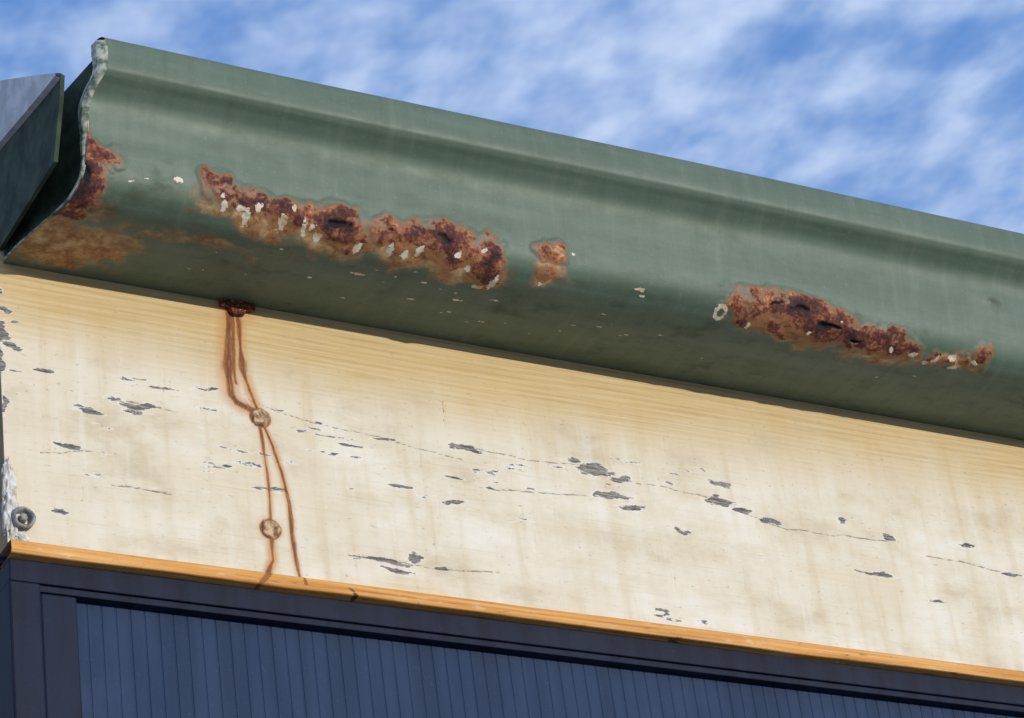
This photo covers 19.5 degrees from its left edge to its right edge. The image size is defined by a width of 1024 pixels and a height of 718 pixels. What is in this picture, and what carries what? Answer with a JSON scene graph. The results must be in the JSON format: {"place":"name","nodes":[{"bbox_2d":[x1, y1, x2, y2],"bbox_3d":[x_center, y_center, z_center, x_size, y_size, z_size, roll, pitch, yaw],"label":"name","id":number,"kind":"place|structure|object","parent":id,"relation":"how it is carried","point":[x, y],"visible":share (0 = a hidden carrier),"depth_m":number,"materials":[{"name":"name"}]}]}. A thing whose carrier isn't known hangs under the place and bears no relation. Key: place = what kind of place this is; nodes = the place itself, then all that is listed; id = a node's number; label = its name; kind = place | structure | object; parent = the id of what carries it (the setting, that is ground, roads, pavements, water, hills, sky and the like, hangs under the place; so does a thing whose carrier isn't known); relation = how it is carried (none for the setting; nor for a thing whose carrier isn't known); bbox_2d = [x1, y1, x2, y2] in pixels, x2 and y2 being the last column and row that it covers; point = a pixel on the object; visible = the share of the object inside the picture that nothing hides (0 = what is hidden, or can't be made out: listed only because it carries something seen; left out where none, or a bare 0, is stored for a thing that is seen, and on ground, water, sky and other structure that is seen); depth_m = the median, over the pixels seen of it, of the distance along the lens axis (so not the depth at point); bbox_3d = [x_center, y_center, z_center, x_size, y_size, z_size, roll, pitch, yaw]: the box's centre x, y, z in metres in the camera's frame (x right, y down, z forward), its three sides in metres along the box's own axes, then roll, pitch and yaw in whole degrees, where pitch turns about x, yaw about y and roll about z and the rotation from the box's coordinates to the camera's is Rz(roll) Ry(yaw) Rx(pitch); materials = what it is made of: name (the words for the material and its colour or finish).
{"place":"outdoors","nodes":[
{"label":"outdoors","id":0,"kind":"place"},
{"bbox_2d":[0,556,6,569],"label":"eave block","id":1,"kind":"structure","parent":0,"point":[2,559],"depth_m":2.12,"materials":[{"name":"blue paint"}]},
{"bbox_2d":[0,75,64,250],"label":"barge board","id":2,"kind":"object","parent":1,"relation":"on","point":[29,152],"visible":1,"depth_m":2.20,"materials":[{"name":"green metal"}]},
{"bbox_2d":[0,73,63,149],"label":"grey barge capping","id":3,"kind":"object","parent":2,"relation":"attached to","point":[21,98],"visible":1,"depth_m":2.23,"materials":[{"name":"metal"}]},
{"bbox_2d":[0,249,1023,670],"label":"fascia board","id":4,"kind":"object","parent":1,"relation":"attached to","point":[152,423],"visible":0.95,"depth_m":2.35,"materials":[{"name":"beige paint"}]},
{"bbox_2d":[1,457,29,541],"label":"corner sealant patch","id":5,"kind":"object","parent":4,"relation":"attached to","point":[10,503],"visible":1,"depth_m":2.12,"materials":[{"name":"white"}]},
{"bbox_2d":[11,506,35,530],"bbox_3d":[-0.346,0.113,2.117,0.018,0.018,0.006,10,-36,-27],"label":"ring bolt","id":6,"kind":"object","parent":4,"relation":"attached to","point":[26,513],"visible":1,"depth_m":2.12,"materials":[{"name":"metal"}]},
{"bbox_2d":[1,37,1023,440],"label":"rain gutter","id":7,"kind":"object","parent":4,"relation":"on","point":[177,173],"visible":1,"depth_m":2.36,"materials":[{"name":"green paint"}]},
{"bbox_2d":[0,0,1023,233],"label":"sky","id":8,"kind":"structure","parent":0,"point":[918,105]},
{"label":"ground","id":9,"kind":"structure","parent":0,"visible":0},
{"bbox_2d":[0,580,45,717],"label":"corner post","id":10,"kind":"object","parent":9,"relation":"on","point":[22,688],"visible":1,"depth_m":2.07,"materials":[{"name":"blue metal"}]},
{"bbox_2d":[40,593,82,717],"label":"corner post","id":11,"kind":"object","parent":9,"relation":"on","point":[62,680],"visible":0.71,"depth_m":2.08,"materials":[{"name":"blue metal"}]},
{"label":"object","id":12,"kind":"object","parent":9,"relation":"on","visible":0},
{"bbox_2d":[0,558,1023,706],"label":"trim","id":13,"kind":"structure","parent":12,"relation":"attached to","point":[162,588],"depth_m":2.27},
{"bbox_2d":[0,539,1023,686],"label":"orange timber strip","id":14,"kind":"object","parent":13,"relation":"on","point":[115,562],"visible":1,"depth_m":2.27,"materials":[{"name":"brown wood"}]},
{"bbox_2d":[40,585,1023,716],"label":"door head lip","id":15,"kind":"object","parent":13,"relation":"attached to","point":[169,607],"depth_m":2.28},
{"bbox_2d":[76,602,1023,717],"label":"ribbed wall cladding","id":16,"kind":"structure","parent":12,"relation":"attached to","point":[134,663],"depth_m":2.20,"materials":[{"name":"blue metal"}]}
]}

